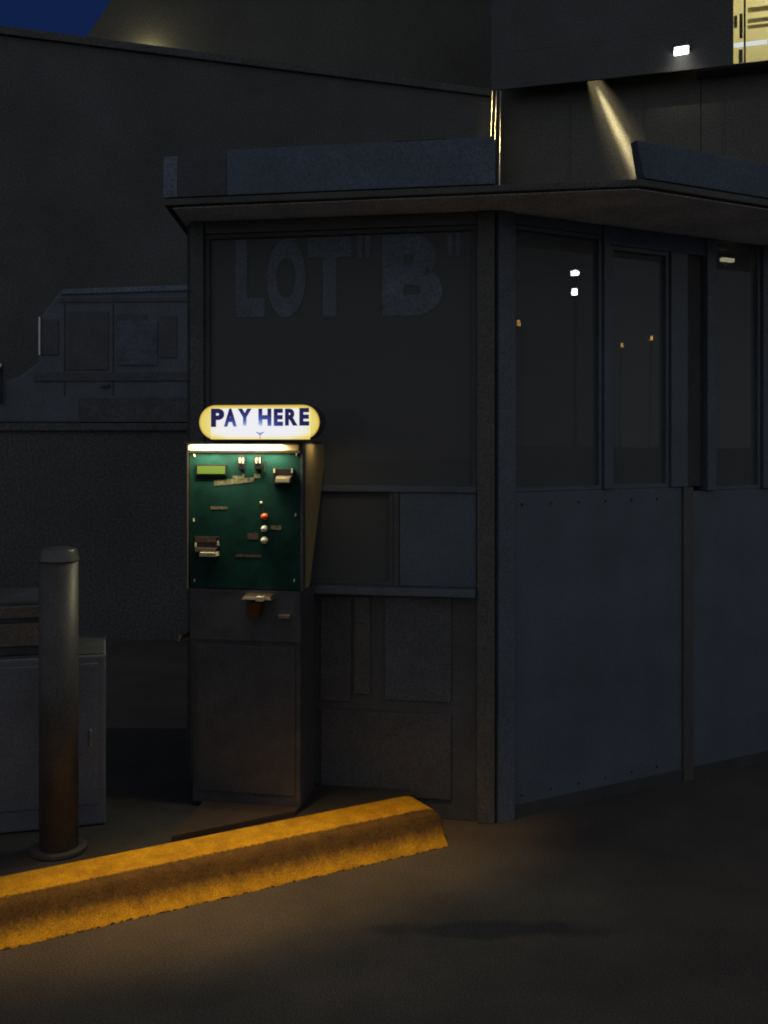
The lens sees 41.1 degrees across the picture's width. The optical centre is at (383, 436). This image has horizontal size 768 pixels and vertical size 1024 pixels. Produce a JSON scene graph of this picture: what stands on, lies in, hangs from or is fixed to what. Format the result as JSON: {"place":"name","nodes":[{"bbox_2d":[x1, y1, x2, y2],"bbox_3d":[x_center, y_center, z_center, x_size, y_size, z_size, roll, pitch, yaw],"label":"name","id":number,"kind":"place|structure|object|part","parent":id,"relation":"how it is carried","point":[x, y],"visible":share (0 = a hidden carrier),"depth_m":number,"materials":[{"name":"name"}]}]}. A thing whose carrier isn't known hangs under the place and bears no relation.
{"place":"outdoors","nodes":[
{"label":"outdoors","id":0,"kind":"place"},
{"bbox_2d":[0,0,110,36],"label":"sky","id":1,"kind":"structure","parent":0,"point":[72,17],"materials":[{"name":"blue"}]},
{"bbox_2d":[0,423,186,639],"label":"wall","id":2,"kind":"structure","parent":0,"point":[108,501],"depth_m":7.95,"materials":[{"name":"grey concrete"}]},
{"bbox_2d":[87,0,498,184],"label":"tower","id":3,"kind":"structure","parent":0,"point":[445,41],"depth_m":17.00,"materials":[{"name":"grey concrete"}]},
{"bbox_2d":[0,640,767,1023],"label":"ground","id":4,"kind":"structure","parent":0,"point":[646,906],"depth_m":3.24,"materials":[{"name":"grey asphalt"}]},
{"bbox_2d":[0,285,186,422],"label":"parked truck","id":5,"kind":"object","parent":4,"relation":"on","point":[114,355],"visible":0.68,"depth_m":8.99,"materials":[{"name":"paint"}]},
{"bbox_3d":[-2.944,-0.880,9.023,0.153,0.316,0.011,0,0,3],"label":"quarter window","id":6,"kind":"part","parent":5,"relation":"part of","materials":[{"name":"black glass"}]},
{"bbox_3d":[-2.602,-0.847,9.005,0.360,0.517,0.011,0,0,3],"label":"side window","id":7,"kind":"part","parent":5,"relation":"part of","materials":[{"name":"black glass"}]},
{"bbox_3d":[-2.209,-1.022,8.984,0.255,0.114,0.011,0,0,3],"label":"side window","id":8,"kind":"part","parent":5,"relation":"part of","materials":[{"name":"black glass"}]},
{"label":"side window","id":9,"kind":"part","parent":5,"relation":"part of","materials":[{"name":"black glass"}]},
{"bbox_3d":[-1.888,-0.878,8.967,0.145,0.368,0.011,0,0,3],"label":"side window","id":10,"kind":"part","parent":5,"relation":"part of","materials":[{"name":"black glass"}]},
{"bbox_2d":[0,728,415,876],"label":"traffic island","id":11,"kind":"structure","parent":4,"relation":"on","point":[150,802],"depth_m":4.12,"materials":[{"name":"concrete"}]},
{"bbox_2d":[0,588,105,832],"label":"gate cabinet","id":12,"kind":"object","parent":11,"relation":"on","point":[19,709],"visible":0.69,"depth_m":3.79,"materials":[{"name":"grey metal"}]},
{"bbox_3d":[-1.326,1.111,3.772,0.522,0.526,0.005,0,0,-15],"label":"door","id":13,"kind":"part","parent":12,"relation":"part of","materials":[{"name":"grey paint"}]},
{"bbox_2d":[30,546,86,860],"bbox_3d":[-1.147,0.920,3.610,0.194,1.068,0.194,0,0,0],"label":"bollard","id":14,"kind":"object","parent":11,"relation":"on","point":[60,838],"visible":1,"depth_m":3.55,"materials":[{"name":"metal"}]},
{"bbox_2d":[171,404,326,841],"bbox_3d":[-0.516,0.670,4.029,0.596,1.588,0.764,0,0,10],"label":"pay station","id":15,"kind":"object","parent":11,"relation":"on","point":[254,483],"visible":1,"depth_m":4.00,"materials":[{"name":"black metal"}]},
{"bbox_2d":[197,644,294,795],"bbox_3d":[-0.542,1.106,4.010,0.401,0.577,0.008,0,0,10],"label":"access door","id":16,"kind":"structure","parent":15,"relation":"in","point":[246,694],"depth_m":4.01,"materials":[{"name":"black metal"}]},
{"bbox_2d":[0,796,448,950],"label":"yellow kerb","id":17,"kind":"structure","parent":4,"relation":"on","point":[47,903],"depth_m":3.55,"materials":[{"name":"paint"}]},
{"bbox_2d":[0,25,492,381],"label":"parking deck","id":18,"kind":"structure","parent":4,"relation":"on","point":[94,132],"depth_m":12.50,"materials":[{"name":"grey concrete"}]},
{"bbox_2d":[490,90,501,184],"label":"drain pipes","id":19,"kind":"object","parent":18,"relation":"attached to","point":[495,121],"visible":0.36,"depth_m":14.01,"materials":[{"name":"silver metal"}]},
{"bbox_2d":[164,137,767,823],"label":"parking booth","id":20,"kind":"object","parent":4,"relation":"on","point":[538,579],"visible":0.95,"depth_m":4.46,"materials":[{"name":"paint"}]},
{"bbox_2d":[205,225,476,491],"bbox_3d":[-0.190,-0.321,4.316,1.164,1.093,0.045,0,0,10],"label":"window frame","id":21,"kind":"structure","parent":20,"relation":"in","point":[396,274],"depth_m":4.30,"materials":[{"name":"black paint"}]},
{"bbox_2d":[310,492,393,585],"bbox_3d":[-0.361,0.411,4.346,0.818,0.413,0.045,0,0,10],"label":"window frame","id":22,"kind":"structure","parent":20,"relation":"in","point":[390,582],"depth_m":4.26,"materials":[{"name":"black paint"}]},
{"bbox_2d":[515,225,601,491],"bbox_3d":[0.729,-0.324,4.359,0.478,1.104,0.045,0,0,-29],"label":"window frame","id":23,"kind":"structure","parent":20,"relation":"in","point":[596,240],"depth_m":4.45,"materials":[{"name":"paint"}]},
{"bbox_2d":[611,245,668,488],"bbox_3d":[1.130,-0.305,4.581,0.347,1.066,0.045,0,0,-29],"label":"window frame","id":24,"kind":"structure","parent":20,"relation":"in","point":[663,256],"depth_m":4.64,"materials":[{"name":"paint"}]},
{"bbox_2d":[719,254,735,267],"bbox_3d":[1.667,-0.848,4.970,0.090,0.067,0.024,0,0,-29],"label":"ceiling lamp","id":25,"kind":"object","parent":20,"relation":"attached to","point":[726,258],"visible":1,"depth_m":4.96,"materials":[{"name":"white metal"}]},
{"bbox_2d":[717,246,759,489],"bbox_3d":[1.667,-0.356,4.878,0.311,1.208,0.045,0,0,-29],"label":"window frame","id":26,"kind":"structure","parent":20,"relation":"in","point":[755,250],"depth_m":4.94,"materials":[{"name":"paint"}]},
{"bbox_2d":[491,0,767,184],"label":"office building","id":27,"kind":"structure","parent":4,"relation":"on","point":[592,90],"depth_m":13.90,"materials":[{"name":"grey concrete"}]},
{"bbox_2d":[673,43,689,55],"bbox_3d":[3.880,-5.051,13.360,0.208,0.110,0.133,0,0,18],"label":"wall floodlight","id":28,"kind":"object","parent":27,"relation":"attached to","point":[680,49],"depth_m":13.31,"materials":[{"name":"white metal"}]},
{"bbox_2d":[733,0,767,64],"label":"window","id":29,"kind":"structure","parent":27,"relation":"in","point":[744,0],"depth_m":13.23,"materials":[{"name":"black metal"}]}
]}

